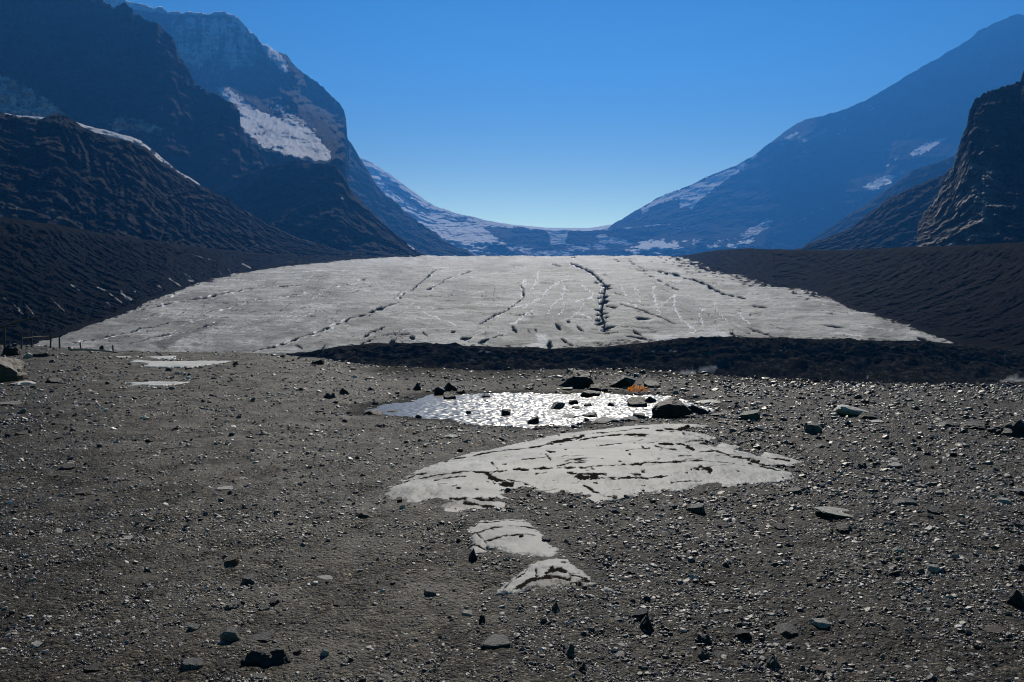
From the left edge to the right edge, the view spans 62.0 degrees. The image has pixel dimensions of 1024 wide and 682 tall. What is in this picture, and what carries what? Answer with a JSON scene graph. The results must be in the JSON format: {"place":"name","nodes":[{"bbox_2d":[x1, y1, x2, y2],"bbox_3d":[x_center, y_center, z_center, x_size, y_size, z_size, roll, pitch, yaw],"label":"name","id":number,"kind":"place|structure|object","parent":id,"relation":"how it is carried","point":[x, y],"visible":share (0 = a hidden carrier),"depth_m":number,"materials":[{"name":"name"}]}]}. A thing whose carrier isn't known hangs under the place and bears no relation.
{"place":"outdoors","nodes":[
{"label":"outdoors","id":0,"kind":"place"},
{"bbox_2d":[0,0,267,196],"bbox_3d":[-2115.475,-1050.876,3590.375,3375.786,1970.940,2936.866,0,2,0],"label":"mountain","id":1,"kind":"structure","parent":0,"point":[122,69],"depth_m":3038.35,"materials":[{"name":"stone"}]},
{"bbox_2d":[0,111,370,263],"bbox_3d":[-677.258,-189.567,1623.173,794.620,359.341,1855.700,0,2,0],"label":"moraine ridge","id":2,"kind":"structure","parent":0,"point":[62,170],"depth_m":1334.87,"materials":[{"name":"gravel"}]},
{"bbox_2d":[4,113,200,185],"bbox_3d":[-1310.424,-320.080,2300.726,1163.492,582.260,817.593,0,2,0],"label":"ice strip","id":3,"kind":"object","parent":2,"relation":"on","point":[124,137],"visible":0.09,"depth_m":2234.60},
{"bbox_2d":[0,217,417,345],"bbox_3d":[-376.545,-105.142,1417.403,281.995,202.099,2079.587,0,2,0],"label":"side moraine","id":4,"kind":"structure","parent":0,"point":[57,280],"depth_m":737.66,"materials":[{"name":"gravel"}]},
{"bbox_2d":[103,0,474,255],"bbox_3d":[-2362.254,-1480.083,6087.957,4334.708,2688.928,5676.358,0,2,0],"label":"mountain","id":5,"kind":"structure","parent":0,"point":[287,108],"depth_m":5920.84,"materials":[{"name":"stone"}]},
{"bbox_2d":[220,160,425,255],"bbox_3d":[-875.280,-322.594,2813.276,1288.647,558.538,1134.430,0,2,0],"label":"mountain foot","id":6,"kind":"object","parent":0,"point":[323,204],"visible":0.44,"depth_m":2592.57},
{"bbox_2d":[34,255,952,353],"bbox_3d":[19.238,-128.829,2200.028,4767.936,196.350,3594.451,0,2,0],"label":"glacier","id":7,"kind":"object","parent":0,"point":[552,302],"visible":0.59,"depth_m":682.52,"materials":[{"name":"ice"}]},
{"bbox_2d":[0,336,1023,681],"bbox_3d":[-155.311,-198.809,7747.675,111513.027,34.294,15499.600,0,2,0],"label":"ground","id":8,"kind":"structure","parent":0,"point":[888,362],"depth_m":6.91,"materials":[{"name":"gravel"}]},
{"bbox_2d":[1,342,20,355],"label":"boulder","id":9,"kind":"object","parent":8,"relation":"on","point":[11,348],"visible":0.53,"depth_m":34.84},
{"bbox_2d":[0,400,21,404],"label":"stone","id":10,"kind":"object","parent":8,"relation":"on","point":[19,402],"visible":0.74,"depth_m":16.13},
{"bbox_2d":[0,357,28,381],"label":"boulder","id":11,"kind":"object","parent":8,"relation":"on","point":[12,369],"visible":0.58,"depth_m":22.41,"materials":[{"name":"stone"}]},
{"bbox_2d":[10,380,35,384],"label":"stone","id":12,"kind":"object","parent":8,"relation":"on","point":[26,382],"visible":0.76,"depth_m":21.63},
{"bbox_2d":[30,641,43,647],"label":"stone","id":13,"kind":"object","parent":8,"relation":"on","point":[35,644],"visible":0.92,"depth_m":4.36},
{"bbox_2d":[28,347,49,356],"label":"boulder","id":14,"kind":"object","parent":8,"relation":"on","point":[40,352],"visible":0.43,"depth_m":33.75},
{"bbox_2d":[45,377,60,382],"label":"stone","id":15,"kind":"object","parent":8,"relation":"on","point":[55,380],"visible":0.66,"depth_m":22.09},
{"bbox_2d":[0,316,113,350],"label":"fence","id":16,"kind":"object","parent":8,"relation":"on","point":[4,339],"visible":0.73,"depth_m":39.71,"materials":[{"name":"brown wood"}]},
{"bbox_2d":[63,463,74,469],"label":"stone","id":17,"kind":"object","parent":8,"relation":"on","point":[68,466],"visible":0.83,"depth_m":9.48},
{"bbox_2d":[75,490,91,494],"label":"stone","id":18,"kind":"object","parent":8,"relation":"on","point":[87,492],"visible":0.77,"depth_m":8.19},
{"bbox_2d":[69,349,117,352],"bbox_3d":[-19.321,0.445,39.321,3.185,0.161,0.114,1,2,25],"label":"log","id":19,"kind":"object","parent":8,"relation":"on","point":[92,350],"visible":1,"depth_m":39.33,"materials":[{"name":"brown wood"}]},
{"bbox_2d":[85,663,102,670],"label":"stone","id":20,"kind":"object","parent":8,"relation":"on","point":[95,667],"visible":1,"depth_m":4.08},
{"bbox_2d":[124,381,187,385],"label":"bedrock slab","id":21,"kind":"structure","parent":8,"relation":"on","point":[157,383],"depth_m":21.54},
{"bbox_2d":[145,356,175,359],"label":"bedrock slab","id":22,"kind":"structure","parent":8,"relation":"on","point":[163,357],"depth_m":34.98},
{"bbox_2d":[130,360,227,367],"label":"bedrock slab","id":23,"kind":"structure","parent":8,"relation":"on","point":[173,364],"depth_m":29.95,"materials":[{"name":"stone"}]},
{"bbox_2d":[180,657,202,669],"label":"stone","id":24,"kind":"object","parent":8,"relation":"on","point":[190,663],"visible":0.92,"depth_m":4.08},
{"bbox_2d":[187,623,200,631],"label":"stone","id":25,"kind":"object","parent":8,"relation":"on","point":[193,626],"visible":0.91,"depth_m":4.61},
{"bbox_2d":[217,485,232,489],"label":"stone","id":26,"kind":"object","parent":8,"relation":"on","point":[226,488],"visible":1,"depth_m":8.23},
{"bbox_2d":[219,627,240,641],"bbox_3d":[-1.464,1.554,4.455,0.088,0.106,0.088,-24,-3,10],"label":"stone","id":27,"kind":"object","parent":8,"relation":"on","point":[230,634],"visible":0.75,"depth_m":4.43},
{"bbox_2d":[224,555,239,564],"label":"stone","id":28,"kind":"object","parent":8,"relation":"on","point":[233,560],"visible":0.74,"depth_m":5.76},
{"bbox_2d":[224,600,240,609],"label":"stone","id":29,"kind":"object","parent":8,"relation":"on","point":[234,604],"visible":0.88,"depth_m":4.90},
{"bbox_2d":[242,575,254,584],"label":"stone","id":30,"kind":"object","parent":8,"relation":"on","point":[248,579],"visible":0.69,"depth_m":5.44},
{"bbox_2d":[253,673,265,679],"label":"stone","id":31,"kind":"object","parent":8,"relation":"on","point":[258,676],"visible":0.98,"depth_m":4.00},
{"bbox_2d":[252,631,274,640],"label":"stone","id":32,"kind":"object","parent":8,"relation":"on","point":[267,636],"visible":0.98,"depth_m":4.49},
{"bbox_2d":[259,603,269,610],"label":"stone","id":33,"kind":"object","parent":8,"relation":"on","point":[263,606],"visible":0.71,"depth_m":4.90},
{"bbox_2d":[240,649,289,667],"bbox_3d":[-1.207,1.578,4.184,0.232,0.119,0.117,0,2,6],"label":"stone","id":34,"kind":"object","parent":8,"relation":"on","point":[265,658],"visible":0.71,"depth_m":4.16,"materials":[{"name":"stone"}]},
{"bbox_2d":[269,597,280,603],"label":"stone","id":35,"kind":"object","parent":8,"relation":"on","point":[273,600],"visible":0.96,"depth_m":5.01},
{"bbox_2d":[311,358,323,364],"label":"stone","id":36,"kind":"object","parent":8,"relation":"on","point":[320,361],"visible":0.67,"depth_m":31.04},
{"bbox_2d":[319,648,328,655],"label":"stone","id":37,"kind":"object","parent":8,"relation":"on","point":[324,651],"visible":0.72,"depth_m":4.28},
{"bbox_2d":[317,575,332,578],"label":"stone","id":38,"kind":"object","parent":8,"relation":"on","point":[326,576],"visible":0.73,"depth_m":5.51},
{"bbox_2d":[324,393,335,398],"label":"stone","id":39,"kind":"object","parent":8,"relation":"on","point":[329,395],"visible":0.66,"depth_m":17.59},
{"bbox_2d":[333,600,348,606],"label":"stone","id":40,"kind":"object","parent":8,"relation":"on","point":[340,603],"visible":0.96,"depth_m":5.05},
{"bbox_2d":[339,388,347,394],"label":"stone","id":41,"kind":"object","parent":8,"relation":"on","point":[343,391],"visible":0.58,"depth_m":18.92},
{"bbox_2d":[356,512,369,517],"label":"stone","id":42,"kind":"object","parent":8,"relation":"on","point":[363,514],"visible":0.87,"depth_m":7.05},
{"bbox_2d":[364,409,382,414],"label":"stone","id":43,"kind":"object","parent":8,"relation":"on","point":[374,412],"visible":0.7,"depth_m":15.18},
{"bbox_2d":[424,588,435,595],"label":"stone","id":44,"kind":"object","parent":8,"relation":"on","point":[430,592],"visible":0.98,"depth_m":5.19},
{"bbox_2d":[434,386,444,394],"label":"stone","id":45,"kind":"object","parent":8,"relation":"on","point":[439,390],"visible":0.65,"depth_m":19.14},
{"bbox_2d":[443,391,455,399],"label":"stone","id":46,"kind":"object","parent":8,"relation":"on","point":[449,395],"visible":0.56,"depth_m":18.22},
{"bbox_2d":[444,382,456,390],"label":"stone","id":47,"kind":"object","parent":8,"relation":"on","point":[450,386],"visible":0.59,"depth_m":19.79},
{"bbox_2d":[461,610,471,615],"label":"stone","id":48,"kind":"object","parent":8,"relation":"on","point":[466,613],"visible":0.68,"depth_m":4.86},
{"bbox_2d":[468,548,476,560],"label":"stone","id":49,"kind":"object","parent":8,"relation":"on","point":[472,556],"visible":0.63,"depth_m":5.90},
{"bbox_2d":[479,615,484,622],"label":"stone","id":50,"kind":"object","parent":8,"relation":"on","point":[481,619],"visible":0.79,"depth_m":4.75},
{"bbox_2d":[481,634,510,647],"bbox_3d":[-0.084,1.564,4.413,0.155,0.051,0.155,0,2,-5],"label":"stone","id":51,"kind":"object","parent":8,"relation":"on","point":[494,641],"visible":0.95,"depth_m":4.38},
{"bbox_2d":[467,519,558,556],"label":"bedrock slab","id":52,"kind":"structure","parent":8,"relation":"on","point":[501,535],"depth_m":6.35,"materials":[{"name":"stone"}]},
{"bbox_2d":[551,600,559,610],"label":"stone","id":53,"kind":"object","parent":8,"relation":"on","point":[555,606],"visible":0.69,"depth_m":4.89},
{"bbox_2d":[495,558,621,595],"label":"bedrock slab","id":54,"kind":"structure","parent":8,"relation":"on","point":[550,574],"depth_m":5.42,"materials":[{"name":"stone"}]},
{"bbox_2d":[566,644,574,654],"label":"stone","id":55,"kind":"object","parent":8,"relation":"on","point":[570,649],"visible":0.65,"depth_m":4.28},
{"bbox_2d":[556,369,593,387],"bbox_3d":[1.485,1.013,20.775,0.841,0.659,0.868,-1,2,-28],"label":"boulder","id":56,"kind":"object","parent":8,"relation":"on","point":[577,378],"visible":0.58,"depth_m":20.53,"materials":[{"name":"stone"}]},
{"bbox_2d":[578,661,586,671],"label":"stone","id":57,"kind":"object","parent":8,"relation":"on","point":[582,666],"visible":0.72,"depth_m":4.10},
{"bbox_2d":[580,390,599,396],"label":"stone","id":58,"kind":"object","parent":8,"relation":"on","point":[588,393],"visible":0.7,"depth_m":18.76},
{"bbox_2d":[385,424,804,511],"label":"bedrock slab","id":59,"kind":"structure","parent":8,"relation":"on","point":[610,463],"depth_m":9.32,"materials":[{"name":"stone"}]},
{"bbox_2d":[588,384,606,390],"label":"boulder","id":60,"kind":"object","parent":8,"relation":"on","point":[596,387],"visible":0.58,"depth_m":20.07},
{"bbox_2d":[591,417,621,422],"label":"stone","id":61,"kind":"object","parent":8,"relation":"on","point":[605,420],"visible":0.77,"depth_m":13.88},
{"bbox_2d":[609,375,635,386],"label":"boulder","id":62,"kind":"object","parent":8,"relation":"on","point":[623,380],"visible":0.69,"depth_m":20.42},
{"bbox_2d":[620,416,638,420],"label":"stone","id":63,"kind":"object","parent":8,"relation":"on","point":[631,418],"visible":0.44,"depth_m":14.33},
{"bbox_2d":[626,567,638,573],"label":"stone","id":64,"kind":"object","parent":8,"relation":"on","point":[633,570],"visible":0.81,"depth_m":5.59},
{"bbox_2d":[631,653,642,659],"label":"stone","id":65,"kind":"object","parent":8,"relation":"on","point":[636,655],"visible":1,"depth_m":4.26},
{"bbox_2d":[627,384,647,392],"bbox_3d":[2.840,1.091,19.297,0.486,0.249,0.257,0,2,0],"label":"shrub","id":66,"kind":"object","parent":8,"relation":"on","point":[634,387],"visible":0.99,"depth_m":19.28,"materials":[{"name":"orange plant"}]},
{"bbox_2d":[633,413,645,418],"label":"stone","id":67,"kind":"object","parent":8,"relation":"on","point":[640,415],"visible":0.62,"depth_m":14.73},
{"bbox_2d":[632,608,647,619],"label":"stone","id":68,"kind":"object","parent":8,"relation":"on","point":[640,613],"visible":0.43,"depth_m":4.76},
{"bbox_2d":[639,613,653,630],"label":"stone","id":69,"kind":"object","parent":8,"relation":"on","point":[646,624],"visible":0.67,"depth_m":4.61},
{"bbox_2d":[644,380,660,387],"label":"boulder","id":70,"kind":"object","parent":8,"relation":"on","point":[651,383],"visible":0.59,"depth_m":20.36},
{"bbox_2d":[651,395,692,418],"bbox_3d":[2.741,1.156,14.701,0.722,0.427,0.577,0,2,0],"label":"boulder","id":71,"kind":"object","parent":8,"relation":"on","point":[673,406],"visible":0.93,"depth_m":14.49,"materials":[{"name":"stone"}]},
{"bbox_2d":[686,503,704,513],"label":"stone","id":72,"kind":"object","parent":8,"relation":"on","point":[697,508],"visible":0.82,"depth_m":7.42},
{"bbox_2d":[688,405,708,414],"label":"boulder","id":73,"kind":"object","parent":8,"relation":"on","point":[699,410],"visible":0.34,"depth_m":15.27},
{"bbox_2d":[695,648,709,658],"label":"stone","id":74,"kind":"object","parent":8,"relation":"on","point":[702,653],"visible":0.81,"depth_m":4.25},
{"bbox_2d":[695,634,711,645],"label":"stone","id":75,"kind":"object","parent":8,"relation":"on","point":[704,639],"visible":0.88,"depth_m":4.44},
{"bbox_2d":[696,399,719,403],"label":"stone","id":76,"kind":"object","parent":8,"relation":"on","point":[709,401],"visible":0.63,"depth_m":17.17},
{"bbox_2d":[708,412,724,416],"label":"stone","id":77,"kind":"object","parent":8,"relation":"on","point":[718,414],"visible":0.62,"depth_m":14.53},
{"bbox_2d":[713,650,728,657],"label":"stone","id":78,"kind":"object","parent":8,"relation":"on","point":[717,653],"visible":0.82,"depth_m":4.28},
{"bbox_2d":[735,628,751,639],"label":"stone","id":79,"kind":"object","parent":8,"relation":"on","point":[742,633],"visible":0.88,"depth_m":4.49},
{"bbox_2d":[737,410,759,419],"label":"stone","id":80,"kind":"object","parent":8,"relation":"on","point":[752,414],"visible":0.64,"depth_m":14.12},
{"bbox_2d":[766,653,780,668],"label":"stone","id":81,"kind":"object","parent":8,"relation":"on","point":[772,662],"visible":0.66,"depth_m":4.14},
{"bbox_2d":[774,522,787,529],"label":"stone","id":82,"kind":"object","parent":8,"relation":"on","point":[781,526],"visible":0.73,"depth_m":6.78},
{"bbox_2d":[771,622,797,635],"bbox_3d":[1.474,1.563,4.580,0.126,0.072,0.126,0,2,-5],"label":"stone","id":83,"kind":"object","parent":8,"relation":"on","point":[787,629],"visible":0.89,"depth_m":4.56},
{"bbox_2d":[786,487,801,493],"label":"stone","id":84,"kind":"object","parent":8,"relation":"on","point":[798,490],"visible":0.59,"depth_m":8.19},
{"bbox_2d":[804,422,821,433],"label":"stone","id":85,"kind":"object","parent":8,"relation":"on","point":[813,428],"visible":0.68,"depth_m":12.51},
{"bbox_2d":[809,618,829,627],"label":"stone","id":86,"kind":"object","parent":8,"relation":"on","point":[821,622],"visible":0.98,"depth_m":4.65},
{"bbox_2d":[814,443,829,447],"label":"stone","id":87,"kind":"object","parent":8,"relation":"on","point":[822,445],"visible":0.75,"depth_m":11.04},
{"bbox_2d":[810,664,834,674],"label":"stone","id":88,"kind":"object","parent":8,"relation":"on","point":[823,669],"visible":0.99,"depth_m":4.12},
{"bbox_2d":[814,507,852,517],"bbox_3d":[2.740,1.452,7.196,0.350,0.060,0.350,9,2,0],"label":"stone","id":89,"kind":"object","parent":8,"relation":"on","point":[831,511],"visible":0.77,"depth_m":7.15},
{"bbox_2d":[834,658,847,663],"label":"stone","id":90,"kind":"object","parent":8,"relation":"on","point":[841,660],"visible":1,"depth_m":4.22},
{"bbox_2d":[834,522,851,531],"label":"stone","id":91,"kind":"object","parent":8,"relation":"on","point":[841,526],"visible":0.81,"depth_m":6.62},
{"bbox_2d":[832,404,868,415],"bbox_3d":[5.903,1.265,14.913,0.643,0.274,0.643,8,1,-5],"label":"boulder","id":92,"kind":"object","parent":8,"relation":"on","point":[847,410],"visible":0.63,"depth_m":14.65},
{"bbox_2d":[856,463,867,468],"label":"stone","id":93,"kind":"object","parent":8,"relation":"on","point":[862,466],"visible":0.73,"depth_m":9.58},
{"bbox_2d":[857,411,881,419],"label":"boulder","id":94,"kind":"object","parent":8,"relation":"on","point":[870,415],"visible":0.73,"depth_m":14.13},
{"bbox_2d":[887,462,902,467],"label":"stone","id":95,"kind":"object","parent":8,"relation":"on","point":[894,464],"visible":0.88,"depth_m":9.56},
{"bbox_2d":[892,546,903,551],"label":"stone","id":96,"kind":"object","parent":8,"relation":"on","point":[897,549],"visible":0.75,"depth_m":6.05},
{"bbox_2d":[892,498,917,505],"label":"stone","id":97,"kind":"object","parent":8,"relation":"on","point":[904,501],"visible":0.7,"depth_m":7.52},
{"bbox_2d":[927,563,939,572],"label":"stone","id":98,"kind":"object","parent":8,"relation":"on","point":[935,568],"visible":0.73,"depth_m":5.62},
{"bbox_2d":[926,506,942,514],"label":"stone","id":99,"kind":"object","parent":8,"relation":"on","point":[934,509],"visible":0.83,"depth_m":7.19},
{"bbox_2d":[935,421,957,426],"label":"boulder","id":100,"kind":"object","parent":8,"relation":"on","point":[948,423],"visible":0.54,"depth_m":12.98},
{"bbox_2d":[960,419,987,429],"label":"boulder","id":101,"kind":"object","parent":8,"relation":"on","point":[971,424],"visible":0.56,"depth_m":12.59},
{"bbox_2d":[982,624,1004,632],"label":"stone","id":102,"kind":"object","parent":8,"relation":"on","point":[992,628],"visible":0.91,"depth_m":4.60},
{"bbox_2d":[996,497,1010,503],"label":"stone","id":103,"kind":"object","parent":8,"relation":"on","point":[1003,500],"visible":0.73,"depth_m":7.53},
{"bbox_2d":[985,420,1023,436],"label":"boulder","id":104,"kind":"object","parent":8,"relation":"on","point":[1013,428],"visible":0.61,"depth_m":11.89,"materials":[{"name":"stone"}]},
{"bbox_2d":[1006,589,1023,606],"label":"stone","id":105,"kind":"object","parent":8,"relation":"on","point":[1016,597],"visible":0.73,"depth_m":4.97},
{"bbox_2d":[1010,563,1023,570],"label":"stone","id":106,"kind":"object","parent":8,"relation":"on","point":[1019,566],"visible":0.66,"depth_m":5.73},
{"bbox_2d":[360,157,671,255],"bbox_3d":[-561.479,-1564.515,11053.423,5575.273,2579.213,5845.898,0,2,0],"label":"icefall slope","id":107,"kind":"structure","parent":0,"point":[475,236],"depth_m":10033.47,"materials":[{"name":"ice"}]},
{"bbox_2d":[365,392,715,428],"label":"water","id":108,"kind":"structure","parent":0,"point":[525,407],"depth_m":16.33,"materials":[{"name":"grey liquid"}]},
{"bbox_2d":[501,409,510,415],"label":"stone","id":109,"kind":"object","parent":108,"relation":"in","point":[505,412],"visible":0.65,"depth_m":15.19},
{"bbox_2d":[527,416,538,423],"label":"stone","id":110,"kind":"object","parent":108,"relation":"in","point":[534,420],"visible":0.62,"depth_m":13.99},
{"bbox_2d":[550,402,564,408],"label":"stone","id":111,"kind":"object","parent":108,"relation":"in","point":[558,405],"visible":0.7,"depth_m":16.30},
{"bbox_2d":[582,412,596,416],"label":"stone","id":112,"kind":"object","parent":108,"relation":"in","point":[593,414],"visible":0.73,"depth_m":14.95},
{"bbox_2d":[627,396,646,406],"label":"stone","id":113,"kind":"object","parent":108,"relation":"in","point":[638,401],"visible":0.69,"depth_m":16.72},
{"bbox_2d":[646,396,655,402],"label":"stone","id":114,"kind":"object","parent":108,"relation":"in","point":[649,399],"visible":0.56,"depth_m":17.45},
{"bbox_2d":[492,221,612,230],"bbox_3d":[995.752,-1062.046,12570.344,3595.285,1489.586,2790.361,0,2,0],"label":"snowfield","id":115,"kind":"structure","parent":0,"point":[583,229],"depth_m":12438.71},
{"bbox_2d":[126,0,1023,227],"label":"sky","id":116,"kind":"structure","parent":0,"point":[536,113],"materials":[{"name":"blue"}]},
{"bbox_2d":[607,14,1023,256],"bbox_3d":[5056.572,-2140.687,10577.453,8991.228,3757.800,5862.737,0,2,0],"label":"mountain","id":117,"kind":"structure","parent":0,"point":[803,183],"depth_m":10018.00,"materials":[{"name":"stone"}]},
{"bbox_2d":[679,242,1023,348],"bbox_3d":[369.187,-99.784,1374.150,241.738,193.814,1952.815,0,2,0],"label":"side moraine","id":118,"kind":"structure","parent":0,"point":[965,294],"depth_m":683.89,"materials":[{"name":"gravel"}]},
{"bbox_2d":[795,167,952,250],"bbox_3d":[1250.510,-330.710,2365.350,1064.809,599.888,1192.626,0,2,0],"label":"scree slope","id":119,"kind":"structure","parent":0,"point":[892,221],"depth_m":2418.23,"materials":[{"name":"stone"}]},
{"bbox_2d":[807,155,955,243],"bbox_3d":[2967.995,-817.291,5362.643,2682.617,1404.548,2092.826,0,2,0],"label":"mountain shoulder","id":120,"kind":"object","parent":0,"point":[918,176],"visible":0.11,"depth_m":5574.77},
{"bbox_2d":[917,71,1023,246],"bbox_3d":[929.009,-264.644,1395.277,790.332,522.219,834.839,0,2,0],"label":"crag","id":121,"kind":"structure","parent":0,"point":[979,199],"depth_m":1244.88,"materials":[{"name":"stone"}]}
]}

